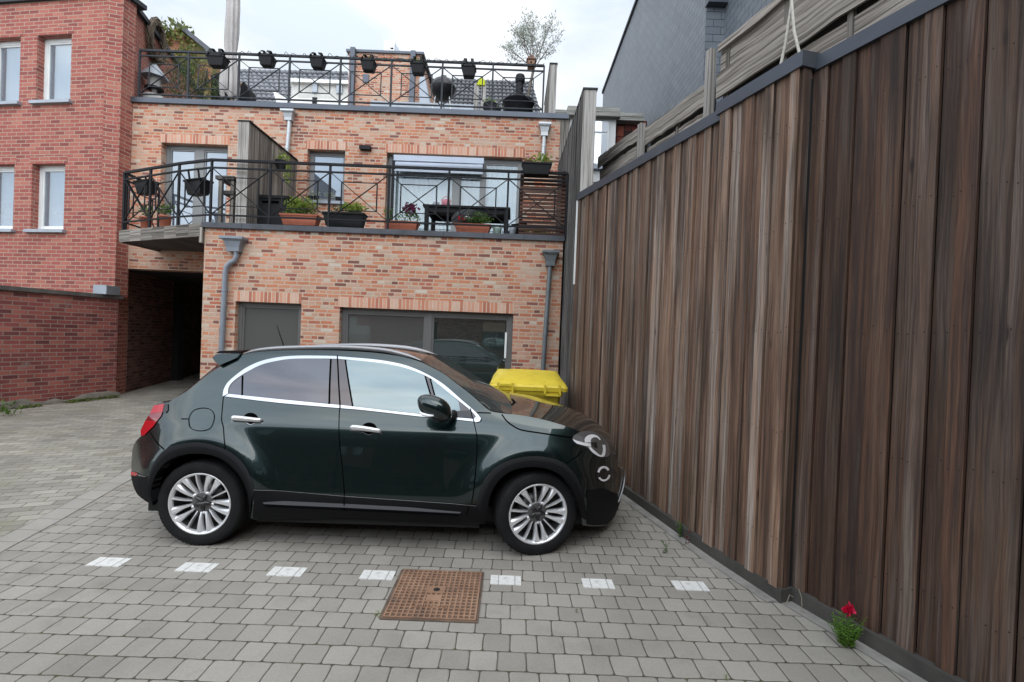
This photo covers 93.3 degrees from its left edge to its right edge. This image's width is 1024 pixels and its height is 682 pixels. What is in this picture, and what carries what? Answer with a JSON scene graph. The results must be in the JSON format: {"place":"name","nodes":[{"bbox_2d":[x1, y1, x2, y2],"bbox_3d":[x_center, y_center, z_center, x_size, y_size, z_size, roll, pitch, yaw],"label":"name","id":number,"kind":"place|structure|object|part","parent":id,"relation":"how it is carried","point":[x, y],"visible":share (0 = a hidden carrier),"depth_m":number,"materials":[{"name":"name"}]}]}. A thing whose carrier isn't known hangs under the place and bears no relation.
{"place":"outdoors","nodes":[
{"label":"outdoors","id":0,"kind":"place"},
{"bbox_2d":[0,373,199,536],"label":"old paved drive","id":1,"kind":"structure","parent":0,"point":[53,456],"depth_m":6.06,"materials":[{"name":"grey stone"}]},
{"bbox_2d":[0,398,30,415],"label":"weed","id":2,"kind":"object","parent":1,"relation":"on","point":[6,410],"visible":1,"depth_m":7.59,"materials":[{"name":"green plant"}]},
{"bbox_2d":[0,395,118,410],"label":"moss","id":3,"kind":"object","parent":1,"relation":"on","point":[72,401],"visible":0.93,"depth_m":8.91,"materials":[{"name":"green plant"}]},
{"bbox_2d":[161,15,241,99],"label":"ivy house","id":4,"kind":"structure","parent":0,"point":[179,35],"depth_m":16.83,"materials":[{"name":"green plant"}]},
{"bbox_2d":[140,0,634,112],"label":"sky","id":5,"kind":"structure","parent":0,"point":[451,30],"materials":[{"name":"white"}]},
{"bbox_2d":[0,468,910,681],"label":"pavement","id":6,"kind":"structure","parent":0,"point":[146,613],"depth_m":2.92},
{"bbox_2d":[0,285,122,409],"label":"garden wall","id":7,"kind":"structure","parent":6,"relation":"on","point":[58,346],"depth_m":8.68,"materials":[{"name":"brick"}]},
{"bbox_2d":[93,285,119,294],"bbox_3d":[-7.924,-0.994,9.454,0.258,0.170,0.320,2,1,0],"label":"meter box","id":8,"kind":"object","parent":7,"relation":"on","point":[106,289],"visible":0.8,"depth_m":9.30,"materials":[{"name":"grey metal"}]},
{"bbox_2d":[0,469,130,551],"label":"paved edging row","id":9,"kind":"object","parent":6,"relation":"on","point":[16,536],"visible":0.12,"depth_m":4.20,"materials":[{"name":"grey concrete"}]},
{"bbox_2d":[0,0,204,393],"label":"red house","id":10,"kind":"structure","parent":6,"relation":"on","point":[68,78],"depth_m":9.88,"materials":[{"name":"brick"}]},
{"bbox_2d":[0,167,13,228],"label":"window","id":11,"kind":"structure","parent":10,"relation":"in","point":[6,173],"depth_m":10.19,"materials":[{"name":"glass"}]},
{"bbox_2d":[0,41,20,100],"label":"window","id":12,"kind":"structure","parent":10,"relation":"in","point":[9,51],"depth_m":10.17,"materials":[{"name":"white paint"}]},
{"bbox_2d":[38,166,64,228],"bbox_3d":[-9.433,-2.940,10.021,0.790,1.349,0.064,2,1,8],"label":"window","id":13,"kind":"structure","parent":10,"relation":"in","point":[52,178],"depth_m":10.03,"materials":[{"name":"white glass"}]},
{"bbox_2d":[43,38,71,99],"bbox_3d":[-9.281,-5.546,9.989,0.814,1.351,0.064,2,1,8],"label":"window","id":14,"kind":"structure","parent":10,"relation":"in","point":[57,66],"depth_m":10.00,"materials":[{"name":"white paint"}]},
{"bbox_2d":[146,16,166,65],"bbox_3d":[-7.945,-6.708,10.815,0.132,0.995,0.828,2,1,-16],"label":"wreath","id":15,"kind":"object","parent":10,"relation":"attached to","point":[155,21],"visible":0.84,"depth_m":10.69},
{"bbox_2d":[85,557,131,566],"bbox_3d":[-2.837,1.558,3.406,0.230,0.008,0.124,2,1,0],"label":"marking stone","id":16,"kind":"object","parent":6,"relation":"on","point":[108,562],"visible":1,"depth_m":3.40,"materials":[{"name":"white stone"}]},
{"bbox_2d":[174,562,219,572],"bbox_3d":[-2.198,1.583,3.378,0.239,0.008,0.124,2,1,0],"label":"marking stone","id":17,"kind":"object","parent":6,"relation":"on","point":[196,567],"visible":1,"depth_m":3.37,"materials":[{"name":"white stone"}]},
{"bbox_2d":[266,566,307,576],"bbox_3d":[-1.565,1.607,3.368,0.235,0.008,0.124,2,1,0],"label":"marking stone","id":18,"kind":"object","parent":6,"relation":"on","point":[288,571],"visible":1,"depth_m":3.36,"materials":[{"name":"white stone"}]},
{"bbox_2d":[240,69,347,101],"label":"tiled house","id":19,"kind":"structure","parent":6,"relation":"on","point":[255,79],"depth_m":26.82,"materials":[{"name":"grey tile"}]},
{"bbox_2d":[274,78,347,104],"bbox_3d":[-7.614,-4.228,19.439,2.870,10.890,3.150,2,1,0],"label":"white annex","id":20,"kind":"object","parent":6,"relation":"on","point":[314,87],"visible":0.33,"depth_m":17.95,"materials":[{"name":"paint"}]},
{"bbox_2d":[119,96,568,383],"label":"brick house","id":21,"kind":"structure","parent":6,"relation":"on","point":[473,303],"depth_m":8.13,"materials":[{"name":"orange brick"}]},
{"bbox_2d":[125,174,159,229],"bbox_3d":[-7.160,-2.572,9.386,0.046,1.080,0.918,2,1,-4],"label":"side railing","id":22,"kind":"object","parent":21,"relation":"on","point":[126,199],"visible":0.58,"depth_m":9.11,"materials":[{"name":"black metal"}]},
{"bbox_2d":[136,203,152,227],"bbox_3d":[-7.021,-2.348,9.261,0.356,0.604,0.300,2,1,0],"label":"flower pot","id":23,"kind":"object","parent":21,"relation":"on","point":[143,224],"visible":0.55,"depth_m":9.21,"materials":[{"name":"ceramic"}]},
{"bbox_2d":[141,64,169,97],"bbox_3d":[-7.734,-5.348,10.453,0.522,1.273,0.522,2,1,0],"label":"bird feeder","id":24,"kind":"object","parent":21,"relation":"on","point":[155,74],"visible":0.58,"depth_m":10.36,"materials":[{"name":"grey metal"}]},
{"bbox_2d":[157,201,174,226],"bbox_3d":[-6.581,-2.348,9.184,0.304,0.641,0.305,3,1,38],"label":"flower pot","id":25,"kind":"object","parent":21,"relation":"on","point":[165,222],"visible":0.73,"depth_m":9.13,"materials":[{"name":"ceramic"}]},
{"bbox_2d":[171,282,185,379],"bbox_3d":[-8.872,-0.256,12.501,0.650,2.583,0.200,2,1,0],"label":"carport door","id":26,"kind":"structure","parent":21,"relation":"in","point":[179,287],"depth_m":12.41,"materials":[{"name":"black"}]},
{"bbox_2d":[162,46,223,99],"bbox_3d":[-7.368,-5.807,11.240,1.769,2.205,0.890,2,1,0],"label":"bush","id":27,"kind":"object","parent":21,"relation":"on","point":[193,85],"visible":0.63,"depth_m":11.18,"materials":[{"name":"green plant"}]},
{"bbox_2d":[164,145,227,225],"bbox_3d":[-6.508,-3.046,10.045,1.358,1.965,0.066,2,1,0],"label":"terrace door","id":28,"kind":"structure","parent":21,"relation":"in","point":[174,153],"depth_m":10.04,"materials":[{"name":"grey glass"}]},
{"bbox_2d":[215,175,235,222],"bbox_3d":[-5.025,-2.424,8.704,0.329,0.923,0.550,2,1,0],"label":"potting shelf","id":29,"kind":"object","parent":21,"relation":"on","point":[231,193],"visible":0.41,"depth_m":8.45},
{"bbox_2d":[219,0,239,100],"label":"parasol","id":30,"kind":"object","parent":21,"relation":"on","point":[232,28],"visible":0.63,"depth_m":10.85,"materials":[{"name":"grey fabric"}]},
{"bbox_2d":[218,235,247,353],"bbox_3d":[-4.587,-0.658,7.903,0.392,2.080,0.185,2,1,0],"label":"downpipe","id":31,"kind":"object","parent":21,"relation":"attached to","point":[235,244],"visible":0.94,"depth_m":7.89,"materials":[{"name":"metal"}]},
{"bbox_2d":[211,73,255,100],"bbox_3d":[-6.632,-5.847,11.498,1.041,0.990,0.300,2,1,0],"label":"covered chair","id":32,"kind":"object","parent":21,"relation":"on","point":[243,87],"visible":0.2,"depth_m":11.39,"materials":[{"name":"black fabric"}]},
{"bbox_2d":[235,120,297,223],"bbox_3d":[-4.503,-2.818,8.970,0.212,1.747,1.810,2,1,0],"label":"privacy screen","id":33,"kind":"object","parent":21,"relation":"on","point":[255,142],"visible":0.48,"depth_m":8.31,"materials":[{"name":"grey wood"}]},
{"bbox_2d":[275,150,292,185],"bbox_3d":[-4.220,-3.199,8.976,0.345,0.662,0.222,2,1,0],"label":"hanging plant","id":34,"kind":"object","parent":33,"relation":"attached to","point":[281,166],"visible":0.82,"depth_m":8.94,"materials":[{"name":"green plant"}]},
{"bbox_2d":[237,302,301,349],"bbox_3d":[-4.062,0.287,8.137,1.092,1.856,0.064,2,1,0],"label":"door","id":35,"kind":"structure","parent":21,"relation":"in","point":[257,321],"depth_m":8.13,"materials":[{"name":"grey metal"}]},
{"bbox_2d":[257,195,298,224],"bbox_3d":[-4.191,-2.266,8.721,0.546,0.672,0.620,2,1,0],"label":"storage box","id":36,"kind":"object","parent":21,"relation":"on","point":[275,203],"visible":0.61,"depth_m":8.43,"materials":[{"name":"black plastic"}]},
{"bbox_2d":[280,108,296,151],"bbox_3d":[-4.529,-4.141,9.771,0.269,1.024,0.185,2,1,0],"label":"downpipe","id":37,"kind":"object","parent":21,"relation":"attached to","point":[289,115],"visible":0.96,"depth_m":9.76,"materials":[{"name":"white metal"}]},
{"bbox_2d":[279,195,321,225],"bbox_3d":[-3.567,-2.214,8.195,0.658,0.530,0.329,2,1,0],"label":"flower box","id":38,"kind":"object","parent":21,"relation":"on","point":[303,212],"visible":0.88,"depth_m":8.13,"materials":[{"name":"ceramic"}]},
{"bbox_2d":[306,190,339,200],"bbox_3d":[-3.863,-2.970,9.893,0.716,0.214,0.163,2,1,0],"label":"sill plant","id":39,"kind":"object","parent":21,"relation":"on","point":[325,194],"visible":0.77,"depth_m":9.86,"materials":[{"name":"silver plant"}]},
{"bbox_2d":[309,152,344,200],"bbox_3d":[-3.806,-3.385,10.042,0.773,1.044,0.064,2,1,0],"label":"window","id":40,"kind":"structure","parent":21,"relation":"in","point":[324,157],"depth_m":10.04,"materials":[{"name":"grey"}]},
{"bbox_2d":[137,49,544,112],"bbox_3d":[-3.477,-5.286,9.852,8.270,0.993,0.046,2,1,0],"label":"terrace railing","id":41,"kind":"object","parent":21,"relation":"on","point":[239,59],"visible":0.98,"depth_m":9.84,"materials":[{"name":"grey metal"}]},
{"bbox_2d":[205,48,230,69],"bbox_3d":[-5.976,-5.743,9.817,0.377,0.348,0.272,2,1,0],"label":"hanging planter","id":42,"kind":"object","parent":41,"relation":"hanging from","point":[218,60],"visible":1,"depth_m":9.74,"materials":[{"name":"black plastic"}]},
{"bbox_2d":[257,50,276,67],"bbox_3d":[-4.971,-5.726,9.817,0.295,0.303,0.272,2,1,0],"label":"hanging planter","id":43,"kind":"object","parent":41,"relation":"hanging from","point":[266,60],"visible":0.98,"depth_m":9.74,"materials":[{"name":"black plastic"}]},
{"bbox_2d":[308,52,326,69],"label":"hanging planter","id":44,"kind":"object","parent":41,"relation":"hanging from","point":[317,62],"visible":0.98,"depth_m":9.74,"materials":[{"name":"black plastic"}]},
{"bbox_2d":[360,54,377,73],"bbox_3d":[-2.913,-5.640,9.817,0.295,0.315,0.272,2,1,0],"label":"hanging planter","id":45,"kind":"object","parent":41,"relation":"hanging from","point":[368,64],"visible":1,"depth_m":9.73,"materials":[{"name":"black plastic"}]},
{"bbox_2d":[241,51,540,65],"bbox_3d":[-2.447,-5.735,9.817,6.219,0.091,0.070,2,1,0],"label":"string light","id":46,"kind":"object","parent":41,"relation":"attached to","point":[397,58],"visible":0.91,"depth_m":9.80,"materials":[{"name":"black plastic"}]},
{"bbox_2d":[410,56,426,76],"bbox_3d":[-1.906,-5.588,9.817,0.295,0.339,0.272,2,1,0],"label":"hanging planter","id":47,"kind":"object","parent":41,"relation":"hanging from","point":[418,67],"visible":1,"depth_m":9.73,"materials":[{"name":"black plastic"}]},
{"bbox_2d":[461,58,476,79],"bbox_3d":[-0.877,-5.539,9.817,0.295,0.357,0.272,2,1,0],"label":"hanging planter","id":48,"kind":"object","parent":41,"relation":"hanging from","point":[469,71],"visible":1,"depth_m":9.73,"materials":[{"name":"black plastic"}]},
{"bbox_2d":[121,158,568,237],"bbox_3d":[-3.150,-2.404,8.121,8.120,1.080,0.688,2,1,6],"label":"balcony railing","id":49,"kind":"object","parent":21,"relation":"on","point":[328,218],"visible":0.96,"depth_m":7.99,"materials":[{"name":"black metal"}]},
{"bbox_2d":[133,178,159,195],"bbox_3d":[-6.701,-2.827,8.857,0.412,0.272,0.271,2,1,24],"label":"hanging planter","id":50,"kind":"object","parent":49,"relation":"hanging from","point":[137,182],"visible":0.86,"depth_m":8.80,"materials":[{"name":"black plastic"}]},
{"bbox_2d":[183,170,213,196],"bbox_3d":[-5.380,-2.703,8.278,0.447,0.402,0.272,2,1,24],"label":"hanging planter","id":51,"kind":"object","parent":49,"relation":"hanging from","point":[194,183],"visible":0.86,"depth_m":8.21,"materials":[{"name":"black plastic"}]},
{"bbox_2d":[522,152,553,176],"bbox_3d":[0.422,-2.911,7.934,0.543,0.384,0.260,2,1,0],"label":"railing planter","id":52,"kind":"object","parent":49,"relation":"attached to","point":[531,167],"visible":1,"depth_m":7.86,"materials":[{"name":"black plastic"}]},
{"bbox_2d":[322,201,368,227],"bbox_3d":[-2.813,-2.163,8.195,0.741,0.466,0.250,2,1,0],"label":"flower box","id":53,"kind":"object","parent":21,"relation":"on","point":[352,215],"visible":0.81,"depth_m":8.12,"materials":[{"name":"black plastic"}]},
{"bbox_2d":[359,145,371,150],"bbox_3d":[-2.977,-3.919,9.815,0.224,0.078,0.100,2,1,0],"label":"wall lamp","id":54,"kind":"object","parent":21,"relation":"attached to","point":[365,147],"visible":1,"depth_m":9.77,"materials":[{"name":"black metal"}]},
{"bbox_2d":[384,40,399,50],"bbox_3d":[-5.012,-8.524,20.363,0.771,7.660,0.920,2,1,0],"label":"pale chimney","id":55,"kind":"object","parent":21,"relation":"on","point":[390,45],"visible":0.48,"depth_m":19.89,"materials":[{"name":"white metal"}]},
{"bbox_2d":[383,202,420,229],"bbox_3d":[-1.875,-2.109,8.197,0.662,0.512,0.275,2,1,-3],"label":"flower box","id":56,"kind":"object","parent":21,"relation":"on","point":[407,226],"visible":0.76,"depth_m":8.14,"materials":[{"name":"ceramic"}]},
{"bbox_2d":[346,47,473,109],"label":"brick rooftop block","id":57,"kind":"structure","parent":21,"relation":"on","point":[374,84],"depth_m":14.43,"materials":[{"name":"brick"}]},
{"bbox_2d":[341,307,512,383],"bbox_3d":[-1.449,0.419,8.136,2.874,1.857,0.066,2,1,0],"label":"sliding window","id":58,"kind":"structure","parent":21,"relation":"in","point":[473,341],"depth_m":8.13,"materials":[{"name":"grey"}]},
{"bbox_2d":[390,155,483,219],"bbox_3d":[-1.534,-2.817,9.870,1.860,1.860,0.110,2,1,0],"label":"sun screen","id":59,"kind":"object","parent":21,"relation":"attached to","point":[437,161],"visible":0.82,"depth_m":9.82,"materials":[{"name":"fabric"}]},
{"bbox_2d":[430,75,455,108],"bbox_3d":[-1.576,-5.246,10.982,0.642,1.544,0.645,2,1,0],"label":"kettle barbecue","id":60,"kind":"object","parent":21,"relation":"on","point":[436,87],"visible":0.75,"depth_m":10.76,"materials":[{"name":"black metal"}]},
{"bbox_2d":[386,155,522,231],"bbox_3d":[-1.192,-2.827,10.045,2.800,1.941,0.066,2,1,0],"label":"sliding door","id":61,"kind":"structure","parent":21,"relation":"in","point":[487,162],"depth_m":10.01,"materials":[{"name":"grey"}]},
{"bbox_2d":[423,204,510,233],"bbox_3d":[-0.813,-2.096,8.931,1.546,0.592,0.800,2,1,0],"label":"garden table","id":62,"kind":"object","parent":21,"relation":"on","point":[454,209],"visible":0.56,"depth_m":8.56,"materials":[{"name":"black metal"}]},
{"bbox_2d":[441,196,450,204],"bbox_3d":[-1.190,-2.508,8.727,0.167,0.206,0.167,2,1,-34],"label":"lantern","id":63,"kind":"object","parent":62,"relation":"on","point":[444,201],"visible":0.62,"depth_m":8.66,"materials":[{"name":"ceramic"}]},
{"bbox_2d":[451,209,483,231],"bbox_3d":[-0.771,-2.009,8.421,0.572,0.449,0.507,2,1,-20],"label":"garden chair","id":64,"kind":"object","parent":21,"relation":"on","point":[469,211],"visible":0.21,"depth_m":8.21,"materials":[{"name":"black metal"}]},
{"bbox_2d":[454,211,493,232],"bbox_3d":[-0.638,-2.019,8.202,0.671,0.410,0.322,2,1,0],"label":"flower box","id":65,"kind":"object","parent":21,"relation":"on","point":[478,229],"visible":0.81,"depth_m":8.12,"materials":[{"name":"ceramic"}]},
{"bbox_2d":[473,78,485,109],"bbox_3d":[-0.774,-5.360,11.360,0.400,1.823,0.520,2,1,0],"label":"terrace chair","id":66,"kind":"object","parent":21,"relation":"on","point":[477,86],"visible":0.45,"depth_m":11.54,"materials":[{"name":"plastic"}]},
{"bbox_2d":[483,97,499,109],"bbox_3d":[-0.458,-4.862,10.555,0.371,0.867,0.318,2,1,0],"label":"terrace plant","id":67,"kind":"object","parent":21,"relation":"on","point":[488,102],"visible":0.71,"depth_m":10.43,"materials":[{"name":"green plant"}]},
{"bbox_2d":[483,104,505,110],"bbox_3d":[-0.424,-4.791,10.568,0.582,0.728,0.346,2,1,0],"label":"terrace plant","id":68,"kind":"object","parent":21,"relation":"on","point":[497,109],"visible":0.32,"depth_m":10.44,"materials":[{"name":"green plant"}]},
{"bbox_2d":[493,227,501,232],"bbox_3d":[-0.251,-1.856,8.233,0.157,0.170,0.157,2,1,0],"label":"plant pot","id":69,"kind":"object","parent":21,"relation":"on","point":[497,229],"visible":0.45,"depth_m":8.17,"materials":[{"name":"green ceramic"}]},
{"bbox_2d":[509,227,515,233],"bbox_3d":[0.010,-1.846,8.233,0.126,0.170,0.126,2,1,0],"label":"plant pot","id":70,"kind":"object","parent":21,"relation":"on","point":[512,230],"visible":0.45,"depth_m":8.19,"materials":[{"name":"grey metal"}]},
{"bbox_2d":[507,223,526,233],"bbox_3d":[0.026,-1.983,8.934,0.507,0.449,0.572,2,1,-10],"label":"garden chair","id":71,"kind":"object","parent":21,"relation":"on","point":[517,224],"visible":0.09,"depth_m":8.69,"materials":[{"name":"black plastic"}]},
{"bbox_2d":[503,73,534,111],"bbox_3d":[0.141,-5.192,10.851,0.720,1.569,0.720,2,1,0],"label":"fire bowl","id":72,"kind":"object","parent":21,"relation":"on","point":[519,96],"visible":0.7,"depth_m":10.59,"materials":[{"name":"black metal"}]},
{"bbox_2d":[497,7,565,96],"bbox_3d":[0.476,-6.152,11.277,1.675,3.505,1.223,2,1,-27],"label":"olive tree","id":73,"kind":"object","parent":21,"relation":"on","point":[527,32],"visible":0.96,"depth_m":11.16,"materials":[{"name":"green plant"}]},
{"bbox_2d":[526,54,535,69],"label":"bird house","id":74,"kind":"structure","parent":73,"relation":"attached to","point":[531,59],"depth_m":11.02,"materials":[{"name":"brown wood"}]},
{"bbox_2d":[518,171,565,235],"bbox_3d":[0.506,-2.301,8.117,0.762,1.120,0.083,2,1,0],"label":"slatted screen","id":75,"kind":"object","parent":21,"relation":"on","point":[561,200],"visible":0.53,"depth_m":8.08,"materials":[{"name":"brown wood"}]},
{"bbox_2d":[538,121,551,161],"bbox_3d":[0.647,-3.923,9.771,0.253,0.931,0.185,2,1,0],"label":"downpipe","id":76,"kind":"object","parent":21,"relation":"attached to","point":[544,127],"visible":0.74,"depth_m":9.74,"materials":[{"name":"white metal"}]},
{"bbox_2d":[541,250,559,369],"bbox_3d":[0.596,-0.477,7.903,0.272,1.990,0.185,2,1,0],"label":"downpipe","id":77,"kind":"object","parent":21,"relation":"attached to","point":[550,256],"visible":0.96,"depth_m":7.90,"materials":[{"name":"metal"}]},
{"bbox_2d":[544,62,557,112],"bbox_3d":[0.828,-5.041,10.773,0.166,1.322,1.760,2,1,0],"label":"end screen","id":78,"kind":"object","parent":21,"relation":"on","point":[550,101],"visible":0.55,"depth_m":9.90,"materials":[{"name":"grey"}]},
{"bbox_2d":[555,106,646,183],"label":"dormer house","id":79,"kind":"structure","parent":21,"relation":"on","point":[614,126],"depth_m":12.51,"materials":[{"name":"tile"}]},
{"bbox_2d":[594,121,609,164],"bbox_3d":[2.287,-5.104,12.539,0.426,1.142,0.125,2,1,0],"label":"window","id":80,"kind":"structure","parent":79,"relation":"in","point":[601,127],"depth_m":12.48,"materials":[{"name":"white glass"}]},
{"bbox_2d":[359,570,395,579],"bbox_3d":[-0.935,1.632,3.369,0.227,0.008,0.124,2,1,0],"label":"marking stone","id":81,"kind":"object","parent":6,"relation":"on","point":[376,575],"visible":1,"depth_m":3.36,"materials":[{"name":"white stone"}]},
{"bbox_2d":[131,325,625,554],"bbox_3d":[-1.030,0.760,4.548,4.168,1.728,2.101,2,1,0],"label":"parked car","id":82,"kind":"object","parent":6,"relation":"on","point":[231,442],"visible":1,"depth_m":3.76,"materials":[{"name":"green paint"}]},
{"bbox_3d":[-1.774,0.648,3.836,1.043,1.016,0.396,2,1,0],"label":"door","id":83,"kind":"part","parent":82,"relation":"part of","materials":[{"name":"green paint"}]},
{"bbox_3d":[-0.836,0.704,3.856,1.137,1.048,0.365,2,1,0],"label":"door","id":84,"kind":"part","parent":82,"relation":"part of","materials":[{"name":"green paint"}]},
{"bbox_2d":[379,569,483,623],"bbox_3d":[-0.495,1.654,3.159,0.592,0.036,0.616,2,1,0],"label":"drain cover","id":85,"kind":"object","parent":6,"relation":"on","point":[423,595],"visible":0.99,"depth_m":3.10,"materials":[{"name":"metal"}]},
{"bbox_2d":[433,78,539,111],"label":"tiled roof house","id":86,"kind":"structure","parent":6,"relation":"on","point":[508,88],"depth_m":21.22,"materials":[{"name":"tile"}]},
{"bbox_2d":[490,575,520,585],"bbox_3d":[-0.043,1.667,3.368,0.212,0.008,0.124,2,1,0],"label":"marking stone","id":87,"kind":"object","parent":6,"relation":"on","point":[504,580],"visible":1,"depth_m":3.36,"materials":[{"name":"white stone"}]},
{"bbox_2d":[490,369,567,403],"bbox_3d":[0.199,0.976,6.586,1.022,1.129,0.788,2,1,0],"label":"wheelie bin","id":88,"kind":"object","parent":6,"relation":"on","point":[551,386],"visible":0.44,"depth_m":6.30,"materials":[{"name":"yellow plastic"}]},
{"bbox_2d":[555,87,597,406],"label":"cladding wall","id":89,"kind":"structure","parent":6,"relation":"on","point":[576,162],"depth_m":7.24,"materials":[{"name":"grey metal"}]},
{"bbox_2d":[581,578,614,588],"bbox_3d":[0.599,1.692,3.370,0.216,0.008,0.124,2,1,0],"label":"marking stone","id":90,"kind":"object","parent":6,"relation":"on","point":[598,583],"visible":1,"depth_m":3.36,"materials":[{"name":"white stone"}]},
{"bbox_2d":[671,580,709,590],"bbox_3d":[1.248,1.717,3.388,0.228,0.008,0.124,2,1,0],"label":"marking stone","id":91,"kind":"object","parent":6,"relation":"on","point":[691,585],"visible":1,"depth_m":3.38,"materials":[{"name":"white stone"}]},
{"bbox_2d":[621,494,927,681],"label":"concrete edging","id":92,"kind":"object","parent":6,"relation":"on","point":[881,659],"visible":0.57,"depth_m":3.25,"materials":[{"name":"grey concrete"}]},
{"bbox_2d":[676,520,683,536],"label":"weed","id":93,"kind":"object","parent":92,"relation":"on","point":[679,530],"visible":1,"depth_m":4.19,"materials":[{"name":"green plant"}]},
{"bbox_2d":[683,529,691,544],"bbox_3d":[1.470,1.647,4.045,0.090,0.131,0.052,2,1,-35],"label":"weed","id":94,"kind":"object","parent":92,"relation":"on","point":[686,542],"visible":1,"depth_m":4.06,"materials":[{"name":"green plant"}]},
{"bbox_2d":[569,0,1023,681],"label":"board fence","id":95,"kind":"object","parent":6,"relation":"on","point":[797,358],"visible":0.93,"depth_m":2.99,"materials":[{"name":"wood"}]},
{"bbox_2d":[597,0,915,179],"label":"slat fence","id":96,"kind":"object","parent":95,"relation":"attached to","point":[751,49],"visible":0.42,"depth_m":4.49,"materials":[{"name":"grey wood"}]},
{"bbox_2d":[779,0,800,63],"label":"rope","id":97,"kind":"object","parent":96,"relation":"hanging from","point":[791,15],"visible":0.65,"depth_m":3.59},
{"bbox_2d":[827,601,867,647],"bbox_3d":[1.912,1.629,2.775,0.184,0.243,0.182,2,1,-38],"label":"flowering plant","id":98,"kind":"object","parent":6,"relation":"on","point":[845,634],"visible":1,"depth_m":2.77,"materials":[{"name":"green plant"}]},
{"bbox_2d":[523,228,553,232],"bbox_3d":[0.455,-1.848,8.283,0.531,0.207,0.360,2,1,0],"label":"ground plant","id":99,"kind":"object","parent":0,"point":[538,231],"visible":0.27,"depth_m":8.25,"materials":[{"name":"green plant"}]},
{"bbox_2d":[602,0,772,148],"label":"slate house","id":100,"kind":"structure","parent":0,"point":[656,70],"depth_m":11.82,"materials":[{"name":"grey stone"}]}
]}

